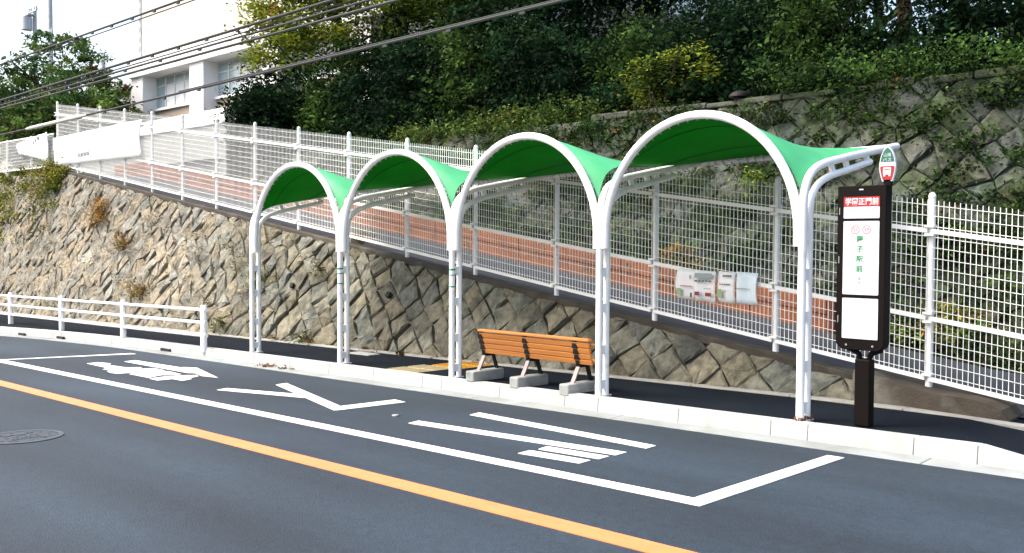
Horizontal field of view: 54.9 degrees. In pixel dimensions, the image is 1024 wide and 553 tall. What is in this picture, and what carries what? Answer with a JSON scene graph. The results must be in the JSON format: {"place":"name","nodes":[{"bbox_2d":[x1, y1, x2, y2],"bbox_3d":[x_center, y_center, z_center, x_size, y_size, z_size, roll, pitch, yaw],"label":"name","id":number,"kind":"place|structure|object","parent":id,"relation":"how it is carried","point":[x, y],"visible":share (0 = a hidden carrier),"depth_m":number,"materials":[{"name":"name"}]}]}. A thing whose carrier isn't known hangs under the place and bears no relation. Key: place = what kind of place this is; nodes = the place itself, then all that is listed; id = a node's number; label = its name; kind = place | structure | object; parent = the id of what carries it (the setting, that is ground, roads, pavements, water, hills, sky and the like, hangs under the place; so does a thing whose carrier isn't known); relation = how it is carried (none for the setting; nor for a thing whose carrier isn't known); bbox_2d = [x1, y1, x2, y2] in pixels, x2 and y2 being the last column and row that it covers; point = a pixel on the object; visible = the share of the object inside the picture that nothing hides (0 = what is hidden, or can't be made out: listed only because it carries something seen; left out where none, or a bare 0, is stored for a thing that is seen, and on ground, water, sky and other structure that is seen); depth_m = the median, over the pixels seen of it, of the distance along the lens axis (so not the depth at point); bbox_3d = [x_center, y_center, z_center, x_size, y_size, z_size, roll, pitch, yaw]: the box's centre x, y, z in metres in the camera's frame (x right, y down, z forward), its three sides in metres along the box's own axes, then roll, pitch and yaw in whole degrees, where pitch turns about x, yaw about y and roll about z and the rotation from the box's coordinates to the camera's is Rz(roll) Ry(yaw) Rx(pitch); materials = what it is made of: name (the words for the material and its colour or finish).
{"place":"outdoors","nodes":[
{"label":"outdoors","id":0,"kind":"place"},
{"bbox_2d":[0,0,183,65],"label":"overhead cable","id":1,"kind":"object","parent":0,"point":[112,24],"visible":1,"depth_m":21.44,"materials":[{"name":"black rubber"}]},
{"bbox_2d":[0,0,194,68],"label":"overhead cable","id":2,"kind":"object","parent":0,"point":[102,32],"visible":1,"depth_m":21.27,"materials":[{"name":"black rubber"}]},
{"bbox_2d":[94,52,107,73],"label":"utility pole","id":3,"kind":"object","parent":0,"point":[102,63],"visible":0.16,"depth_m":70.88,"materials":[{"name":"grey metal"}]},
{"bbox_2d":[0,0,336,102],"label":"overhead cable","id":4,"kind":"object","parent":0,"point":[270,20],"visible":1,"depth_m":18.63,"materials":[{"name":"black rubber"}]},
{"bbox_2d":[0,0,355,103],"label":"overhead cable","id":5,"kind":"object","parent":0,"point":[193,47],"visible":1,"depth_m":18.37,"materials":[{"name":"black rubber"}]},
{"bbox_2d":[0,0,371,105],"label":"overhead cable","id":6,"kind":"object","parent":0,"point":[294,22],"visible":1,"depth_m":18.07,"materials":[{"name":"black rubber"}]},
{"bbox_2d":[0,0,402,109],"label":"overhead cable","id":7,"kind":"object","parent":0,"point":[268,35],"visible":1,"depth_m":17.53,"materials":[{"name":"black rubber"}]},
{"bbox_2d":[171,157,260,163],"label":"hillside","id":8,"kind":"structure","parent":0,"point":[237,159],"depth_m":28.47,"materials":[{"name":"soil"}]},
{"bbox_2d":[21,5,37,75],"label":"utility pole","id":9,"kind":"object","parent":8,"relation":"on","point":[28,22],"visible":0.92,"depth_m":79.67,"materials":[{"name":"grey metal"}]},
{"bbox_2d":[44,0,53,88],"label":"utility pole","id":10,"kind":"object","parent":8,"relation":"on","point":[50,18],"visible":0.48,"depth_m":77.70,"materials":[{"name":"grey concrete"}]},
{"bbox_2d":[0,29,150,175],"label":"tree","id":11,"kind":"object","parent":8,"relation":"on","point":[103,95],"visible":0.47,"depth_m":41.14,"materials":[{"name":"green plant"}]},
{"bbox_2d":[38,109,113,155],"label":"shrub","id":12,"kind":"object","parent":8,"relation":"on","point":[83,125],"visible":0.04,"depth_m":38.90,"materials":[{"name":"green plant"}]},
{"bbox_2d":[93,81,130,118],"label":"house","id":13,"kind":"structure","parent":8,"relation":"on","point":[128,82],"depth_m":64.30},
{"bbox_2d":[224,97,262,160],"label":"shrub","id":14,"kind":"object","parent":8,"relation":"on","point":[236,153],"visible":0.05,"depth_m":28.57,"materials":[{"name":"green plant"}]},
{"bbox_2d":[205,64,305,159],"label":"shrub","id":15,"kind":"object","parent":8,"relation":"on","point":[257,104],"visible":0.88,"depth_m":25.52,"materials":[{"name":"green plant"}]},
{"bbox_2d":[239,54,319,156],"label":"shrub","id":16,"kind":"object","parent":8,"relation":"on","point":[283,83],"visible":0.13,"depth_m":27.03,"materials":[{"name":"green plant"}]},
{"bbox_2d":[276,52,379,154],"bbox_3d":[-4.977,-4.265,26.267,3.726,3.486,2.882,2,3,45],"label":"shrub","id":17,"kind":"object","parent":8,"relation":"on","point":[313,123],"visible":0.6,"depth_m":25.63,"materials":[{"name":"green plant"}]},
{"bbox_2d":[224,0,460,87],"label":"tree","id":18,"kind":"object","parent":8,"relation":"on","point":[303,37],"visible":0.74,"depth_m":27.17,"materials":[{"name":"green plant"}]},
{"bbox_2d":[310,33,409,147],"bbox_3d":[-3.470,-4.437,25.116,3.629,3.501,3.088,2,3,45],"label":"shrub","id":19,"kind":"object","parent":8,"relation":"on","point":[359,80],"visible":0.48,"depth_m":24.73,"materials":[{"name":"green plant"}]},
{"bbox_2d":[346,32,459,143],"bbox_3d":[-2.140,-4.113,23.593,3.424,3.608,2.904,2,3,45],"label":"shrub","id":20,"kind":"object","parent":8,"relation":"on","point":[415,86],"visible":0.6,"depth_m":23.24,"materials":[{"name":"green plant"}]},
{"bbox_2d":[307,0,569,109],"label":"tree","id":21,"kind":"object","parent":8,"relation":"on","point":[390,30],"visible":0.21,"depth_m":25.37,"materials":[{"name":"green plant"}]},
{"bbox_2d":[128,0,777,120],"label":"school building","id":22,"kind":"structure","parent":8,"relation":"on","point":[185,23],"depth_m":39.11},
{"bbox_2d":[156,70,189,108],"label":"window","id":23,"kind":"structure","parent":22,"relation":"in","point":[170,84],"depth_m":41.64,"materials":[{"name":"white glass"}]},
{"bbox_2d":[218,54,260,95],"bbox_3d":[-10.098,-7.705,37.467,4.254,1.355,0.085,2,3,45],"label":"window","id":24,"kind":"structure","parent":22,"relation":"in","point":[225,71],"depth_m":38.24,"materials":[{"name":"glass"}]},
{"bbox_2d":[293,30,348,78],"bbox_3d":[-6.275,-7.559,33.684,4.294,1.355,0.085,2,3,45],"label":"window","id":25,"kind":"structure","parent":22,"relation":"in","point":[347,30],"depth_m":34.04,"materials":[{"name":"grey glass"}]},
{"bbox_2d":[389,15,460,57],"bbox_3d":[-2.439,-7.412,29.887,4.294,1.355,0.085,2,3,45],"label":"window","id":26,"kind":"structure","parent":22,"relation":"in","point":[428,15],"depth_m":30.44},
{"bbox_2d":[397,23,523,135],"bbox_3d":[-1.119,-4.178,22.576,2.966,3.432,3.089,0,2,4],"label":"shrub","id":27,"kind":"object","parent":8,"relation":"on","point":[462,61],"visible":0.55,"depth_m":22.27,"materials":[{"name":"green plant"}]},
{"bbox_2d":[374,84,626,152],"bbox_3d":[-0.460,-2.954,20.283,6.654,1.406,2.348,2,3,45],"label":"shrub","id":28,"kind":"object","parent":8,"relation":"on","point":[542,119],"visible":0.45,"depth_m":19.42,"materials":[{"name":"green plant"}]},
{"bbox_2d":[457,4,579,122],"bbox_3d":[0.349,-4.298,21.581,3.393,3.276,2.808,2,3,45],"label":"shrub","id":29,"kind":"object","parent":8,"relation":"on","point":[525,55],"visible":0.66,"depth_m":21.18,"materials":[{"name":"green plant"}]},
{"bbox_2d":[425,0,678,83],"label":"tree","id":30,"kind":"object","parent":8,"relation":"on","point":[578,10],"visible":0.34,"depth_m":22.60,"materials":[{"name":"green plant"}]},
{"bbox_2d":[519,7,642,122],"bbox_3d":[1.548,-4.049,20.354,3.287,3.099,3.034,2,3,45],"label":"shrub","id":31,"kind":"object","parent":8,"relation":"on","point":[565,76],"visible":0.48,"depth_m":20.24,"materials":[{"name":"green plant"}]},
{"bbox_2d":[577,10,665,84],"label":"shrub","id":32,"kind":"object","parent":8,"relation":"on","point":[611,22],"visible":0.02,"depth_m":21.65,"materials":[{"name":"green plant"}]},
{"bbox_2d":[226,0,1023,157],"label":"undergrowth","id":33,"kind":"object","parent":8,"relation":"on","point":[722,84],"visible":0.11,"depth_m":17.46,"materials":[{"name":"green plant"}]},
{"bbox_2d":[568,0,698,111],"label":"shrub","id":34,"kind":"object","parent":8,"relation":"on","point":[629,40],"visible":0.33,"depth_m":19.41,"materials":[{"name":"green plant"}]},
{"bbox_2d":[561,0,705,44],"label":"tree","id":35,"kind":"object","parent":8,"relation":"on","point":[621,10],"visible":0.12,"depth_m":24.53,"materials":[{"name":"green plant"}]},
{"bbox_2d":[614,35,747,108],"bbox_3d":[2.897,-3.588,17.779,2.593,1.490,1.474,2,3,45],"label":"shrub","id":36,"kind":"object","parent":8,"relation":"on","point":[646,68],"visible":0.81,"depth_m":17.78,"materials":[{"name":"green plant"}]},
{"bbox_2d":[628,0,742,40],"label":"tree","id":37,"kind":"object","parent":8,"relation":"on","point":[670,11],"visible":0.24,"depth_m":22.73,"materials":[{"name":"green plant"}]},
{"bbox_2d":[616,0,760,106],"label":"shrub","id":38,"kind":"object","parent":8,"relation":"on","point":[685,33],"visible":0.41,"depth_m":18.24,"materials":[{"name":"green plant"}]},
{"bbox_2d":[646,0,760,90],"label":"shrub","id":39,"kind":"object","parent":8,"relation":"on","point":[713,6],"visible":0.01,"depth_m":19.81,"materials":[{"name":"green plant"}]},
{"bbox_2d":[696,0,767,11],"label":"tree","id":40,"kind":"object","parent":8,"relation":"on","point":[733,3],"visible":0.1,"depth_m":22.44,"materials":[{"name":"green plant"}]},
{"bbox_2d":[684,0,832,100],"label":"shrub","id":41,"kind":"object","parent":8,"relation":"on","point":[742,44],"visible":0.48,"depth_m":17.56,"materials":[{"name":"green plant"}]},
{"bbox_2d":[754,0,899,53],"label":"shrub","id":42,"kind":"object","parent":8,"relation":"on","point":[762,9],"visible":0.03,"depth_m":18.27,"materials":[{"name":"green plant"}]},
{"bbox_2d":[735,0,922,95],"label":"shrub","id":43,"kind":"object","parent":8,"relation":"on","point":[824,17],"visible":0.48,"depth_m":16.48,"materials":[{"name":"green plant"}]},
{"bbox_2d":[852,0,921,38],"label":"tree","id":44,"kind":"object","parent":8,"relation":"on","point":[879,10],"visible":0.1,"depth_m":20.55,"materials":[{"name":"green plant"}]},
{"bbox_2d":[779,0,1023,76],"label":"tree","id":45,"kind":"object","parent":8,"relation":"on","point":[946,21],"visible":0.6,"depth_m":15.40,"materials":[{"name":"green plant"}]},
{"bbox_2d":[893,0,912,44],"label":"tree","id":46,"kind":"object","parent":8,"relation":"on","point":[906,9],"visible":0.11,"depth_m":20.08,"materials":[{"name":"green plant"}]},
{"bbox_2d":[872,0,969,38],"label":"tree","id":47,"kind":"object","parent":8,"relation":"on","point":[908,5],"visible":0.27,"depth_m":18.74,"materials":[{"name":"green plant"}]},
{"bbox_2d":[0,0,569,135],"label":"overhead cable","id":48,"kind":"object","parent":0,"point":[449,28],"visible":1,"depth_m":15.37,"materials":[{"name":"black rubber"}]},
{"bbox_2d":[0,0,1013,107],"label":"sky","id":49,"kind":"structure","parent":0,"point":[81,17],"materials":[{"name":"white"}]},
{"bbox_2d":[0,336,1023,552],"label":"road","id":50,"kind":"structure","parent":0,"point":[91,481],"depth_m":6.91,"materials":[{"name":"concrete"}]},
{"bbox_2d":[0,429,63,443],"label":"manhole cover","id":51,"kind":"object","parent":50,"relation":"on","point":[20,436],"visible":1,"depth_m":8.79,"materials":[{"name":"metal"}]},
{"bbox_2d":[87,360,217,380],"bbox_3d":[-5.126,1.322,13.975,3.118,0.054,1.106,2,3,45],"label":"road marking","id":52,"kind":"object","parent":50,"relation":"on","point":[149,373],"visible":1,"depth_m":13.82,"materials":[{"name":"white paint"}]},
{"bbox_2d":[218,383,403,410],"bbox_3d":[-2.358,1.364,11.304,2.500,0.044,0.954,2,3,45],"label":"road marking","id":53,"kind":"object","parent":50,"relation":"on","point":[299,392],"visible":1,"depth_m":11.19,"materials":[{"name":"white paint"}]},
{"bbox_2d":[0,380,696,552],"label":"line","id":54,"kind":"object","parent":50,"relation":"on","point":[618,539],"depth_m":6.86,"materials":[{"name":"yellow paint"}]},
{"bbox_2d":[0,353,843,505],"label":"bay outline","id":55,"kind":"object","parent":50,"relation":"on","point":[719,494],"visible":1,"depth_m":7.61,"materials":[{"name":"white paint"}]},
{"bbox_2d":[0,334,1023,478],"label":"gutter","id":56,"kind":"object","parent":50,"relation":"on","point":[1012,473],"visible":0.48,"depth_m":9.38,"materials":[{"name":"grey concrete"}]},
{"bbox_2d":[409,412,655,463],"bbox_3d":[0.050,1.406,8.735,1.059,0.043,2.430,-1,3,-41],"label":"road marking","id":57,"kind":"object","parent":50,"relation":"on","point":[553,443],"visible":1,"depth_m":8.44,"materials":[{"name":"white paint"}]},
{"bbox_2d":[0,315,1023,454],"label":"footway","id":58,"kind":"structure","parent":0,"point":[924,424],"depth_m":10.15,"materials":[{"name":"concrete"}]},
{"bbox_2d":[0,293,207,352],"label":"guard rail","id":59,"kind":"object","parent":58,"relation":"on","point":[202,322],"visible":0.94,"depth_m":17.73,"materials":[{"name":"white metal"}]},
{"bbox_2d":[207,311,232,334],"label":"weed tuft","id":60,"kind":"object","parent":58,"relation":"on","point":[219,320],"visible":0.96,"depth_m":18.28,"materials":[{"name":"green plant"}]},
{"bbox_2d":[285,329,317,344],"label":"weed tuft","id":61,"kind":"object","parent":58,"relation":"on","point":[303,337],"visible":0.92,"depth_m":16.24,"materials":[{"name":"green plant"}]},
{"bbox_2d":[350,351,379,355],"bbox_3d":[-2.193,1.154,14.610,0.500,0.038,0.220,2,3,45],"label":"drain lid","id":62,"kind":"object","parent":58,"relation":"on","point":[363,353],"visible":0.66,"depth_m":14.54,"materials":[{"name":"concrete"}]},
{"bbox_2d":[255,332,565,372],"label":"leaf litter","id":63,"kind":"object","parent":58,"relation":"on","point":[308,340],"visible":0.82,"depth_m":14.33,"materials":[{"name":"brown plant"}]},
{"bbox_2d":[0,171,853,399],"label":"retaining wall","id":64,"kind":"structure","parent":58,"relation":"on","point":[398,302],"depth_m":17.04,"materials":[{"name":"stone"}]},
{"bbox_2d":[0,133,53,175],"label":"fence","id":65,"kind":"object","parent":64,"relation":"on","point":[7,157],"visible":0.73,"depth_m":30.24,"materials":[{"name":"metal"}]},
{"bbox_2d":[17,132,48,161],"bbox_3d":[-14.126,-3.730,28.971,2.382,0.860,0.080,2,3,45],"label":"banner","id":66,"kind":"object","parent":65,"relation":"attached to","point":[37,147],"visible":0.97,"depth_m":28.78,"materials":[{"name":"grey"}]},
{"bbox_2d":[0,154,83,246],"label":"weeds","id":67,"kind":"object","parent":64,"relation":"on","point":[51,172],"visible":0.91,"depth_m":27.76,"materials":[{"name":"green plant"}]},
{"bbox_2d":[80,196,110,231],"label":"weed tuft","id":68,"kind":"object","parent":64,"relation":"attached to","point":[95,211],"visible":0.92,"depth_m":24.13,"materials":[{"name":"brown plant"}]},
{"bbox_2d":[107,231,135,253],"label":"weed tuft","id":69,"kind":"object","parent":64,"relation":"on","point":[121,238],"visible":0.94,"depth_m":22.57,"materials":[{"name":"brown plant"}]},
{"bbox_2d":[118,275,152,300],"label":"weed tuft","id":70,"kind":"object","parent":64,"relation":"on","point":[139,288],"visible":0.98,"depth_m":21.13,"materials":[{"name":"brown plant"}]},
{"bbox_2d":[1,178,302,335],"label":"dry moss","id":71,"kind":"object","parent":64,"relation":"on","point":[156,222],"visible":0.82,"depth_m":21.72,"materials":[{"name":"brown plant"}]},
{"bbox_2d":[234,264,269,294],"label":"weed tuft","id":72,"kind":"object","parent":64,"relation":"on","point":[255,273],"visible":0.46,"depth_m":17.95,"materials":[{"name":"green plant"}]},
{"bbox_2d":[300,253,327,280],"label":"weed tuft","id":73,"kind":"object","parent":64,"relation":"on","point":[319,269],"visible":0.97,"depth_m":16.70,"materials":[{"name":"green plant"}]},
{"bbox_2d":[54,101,1023,404],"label":"ramp fence","id":74,"kind":"object","parent":64,"relation":"on","point":[188,159],"visible":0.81,"depth_m":12.02,"materials":[{"name":"metal"}]},
{"bbox_2d":[54,120,141,165],"bbox_3d":[-10.780,-3.353,25.385,0.056,0.900,6.312,-1,3,-42],"label":"banner","id":75,"kind":"object","parent":74,"relation":"attached to","point":[120,141],"visible":0.99,"depth_m":25.01,"materials":[{"name":"grey"}]},
{"bbox_2d":[675,268,695,299],"bbox_3d":[1.990,0.085,11.315,0.069,0.360,0.284,-2,3,-44],"label":"notice","id":76,"kind":"object","parent":74,"relation":"attached to","point":[685,280],"visible":1,"depth_m":11.32,"materials":[{"name":"paper"}]},
{"bbox_2d":[694,270,715,302],"bbox_3d":[2.179,0.111,11.108,0.282,0.365,0.075,2,3,45],"label":"notice","id":77,"kind":"object","parent":74,"relation":"attached to","point":[704,286],"visible":1,"depth_m":11.12,"materials":[{"name":"paper"}]},
{"bbox_2d":[717,271,735,303],"bbox_3d":[2.365,0.121,10.901,0.069,0.360,0.233,-1,2,-40],"label":"notice","id":78,"kind":"object","parent":74,"relation":"attached to","point":[726,288],"visible":1,"depth_m":10.89,"materials":[{"name":"paper"}]},
{"bbox_2d":[736,272,757,305],"bbox_3d":[2.545,0.131,10.700,0.266,0.365,0.069,2,3,45],"label":"notice","id":79,"kind":"object","parent":74,"relation":"attached to","point":[746,282],"visible":1,"depth_m":10.71,"materials":[{"name":"white paper"}]},
{"bbox_2d":[389,361,490,372],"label":"tactile paving","id":80,"kind":"structure","parent":58,"relation":"on","point":[427,368],"depth_m":12.76,"materials":[{"name":"yellow tile"}]},
{"bbox_2d":[0,326,1023,470],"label":"kerb","id":81,"kind":"structure","parent":58,"relation":"on","point":[946,449],"depth_m":9.62,"materials":[{"name":"white concrete"}]},
{"bbox_2d":[0,311,1023,430],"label":"edging strip","id":82,"kind":"object","parent":58,"relation":"on","point":[1018,426],"visible":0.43,"depth_m":11.04,"materials":[{"name":"grey concrete"}]},
{"bbox_2d":[466,329,602,395],"bbox_3d":[0.252,0.927,10.914,1.720,0.602,0.500,2,3,45],"label":"bench","id":83,"kind":"object","parent":58,"relation":"on","point":[533,348],"visible":0.86,"depth_m":10.85,"materials":[{"name":"brown wood"}]},
{"bbox_2d":[249,110,899,420],"bbox_3d":[-0.071,-0.203,12.325,9.141,2.933,1.916,2,3,45],"label":"bus shelter","id":84,"kind":"object","parent":58,"relation":"on","point":[691,139],"visible":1,"depth_m":10.80,"materials":[{"name":"white metal"}]},
{"bbox_2d":[836,146,896,426],"bbox_3d":[2.966,0.092,8.243,0.477,2.330,0.120,2,3,45],"label":"bus stop sign","id":85,"kind":"object","parent":58,"relation":"on","point":[864,229],"visible":1,"depth_m":8.20,"materials":[{"name":"black metal"}]},
{"bbox_2d":[851,368,1022,421],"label":"wall","id":86,"kind":"structure","parent":58,"relation":"on","point":[890,388],"depth_m":9.09,"materials":[{"name":"grey concrete"}]},
{"bbox_2d":[83,173,1023,417],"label":"ramp","id":87,"kind":"structure","parent":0,"point":[752,325],"depth_m":13.55,"materials":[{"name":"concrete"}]},
{"bbox_2d":[53,107,233,175],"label":"parapet","id":88,"kind":"structure","parent":87,"relation":"on","point":[196,117],"depth_m":27.70,"materials":[{"name":"concrete"}]},
{"bbox_2d":[351,219,381,245],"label":"weed tuft","id":89,"kind":"object","parent":87,"relation":"on","point":[363,235],"visible":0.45,"depth_m":17.05,"materials":[{"name":"green plant"}]},
{"bbox_2d":[116,162,835,333],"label":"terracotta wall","id":90,"kind":"structure","parent":87,"relation":"on","point":[628,271],"depth_m":16.85,"materials":[{"name":"orange brick"}]},
{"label":"ground","id":91,"kind":"structure","parent":0,"visible":0},
{"bbox_2d":[227,65,1023,373],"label":"wall","id":92,"kind":"structure","parent":91,"relation":"on","point":[994,177],"depth_m":13.85,"materials":[{"name":"stone"}]},
{"bbox_2d":[315,57,1023,374],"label":"creeper","id":93,"kind":"object","parent":92,"relation":"attached to","point":[656,116],"visible":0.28,"depth_m":14.36,"materials":[{"name":"green plant"}]},
{"bbox_2d":[659,238,707,269],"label":"wall plant","id":94,"kind":"object","parent":92,"relation":"attached to","point":[672,248],"depth_m":15.25,"materials":[{"name":"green plant"}]},
{"bbox_2d":[728,90,750,101],"bbox_3d":[3.642,-2.877,15.727,0.355,0.185,0.360,2,3,45],"label":"vent cap","id":95,"kind":"object","parent":92,"relation":"on","point":[737,95],"visible":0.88,"depth_m":15.63,"materials":[{"name":"metal"}]},
{"bbox_2d":[728,163,778,197],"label":"wall plant","id":96,"kind":"object","parent":92,"relation":"attached to","point":[756,177],"depth_m":14.82,"materials":[{"name":"green plant"}]},
{"bbox_2d":[734,20,1023,174],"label":"overgrowth","id":97,"kind":"object","parent":92,"relation":"on","point":[825,75],"visible":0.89,"depth_m":13.60,"materials":[{"name":"green plant"}]},
{"bbox_2d":[890,318,916,339],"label":"wall plant","id":98,"kind":"object","parent":92,"relation":"attached to","point":[903,320],"depth_m":12.51,"materials":[{"name":"green plant"}]},
{"bbox_2d":[891,211,986,275],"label":"wall plant","id":99,"kind":"object","parent":92,"relation":"attached to","point":[938,239],"depth_m":12.54,"materials":[{"name":"green plant"}]},
{"bbox_2d":[890,293,1021,338],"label":"wall plant","id":100,"kind":"object","parent":92,"relation":"attached to","point":[961,309],"depth_m":12.08,"materials":[{"name":"green plant"}]},
{"bbox_2d":[234,177,1023,373],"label":"ground cover","id":101,"kind":"object","parent":91,"relation":"on","point":[1000,348],"visible":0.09,"depth_m":11.80,"materials":[{"name":"green plant"}]}
]}

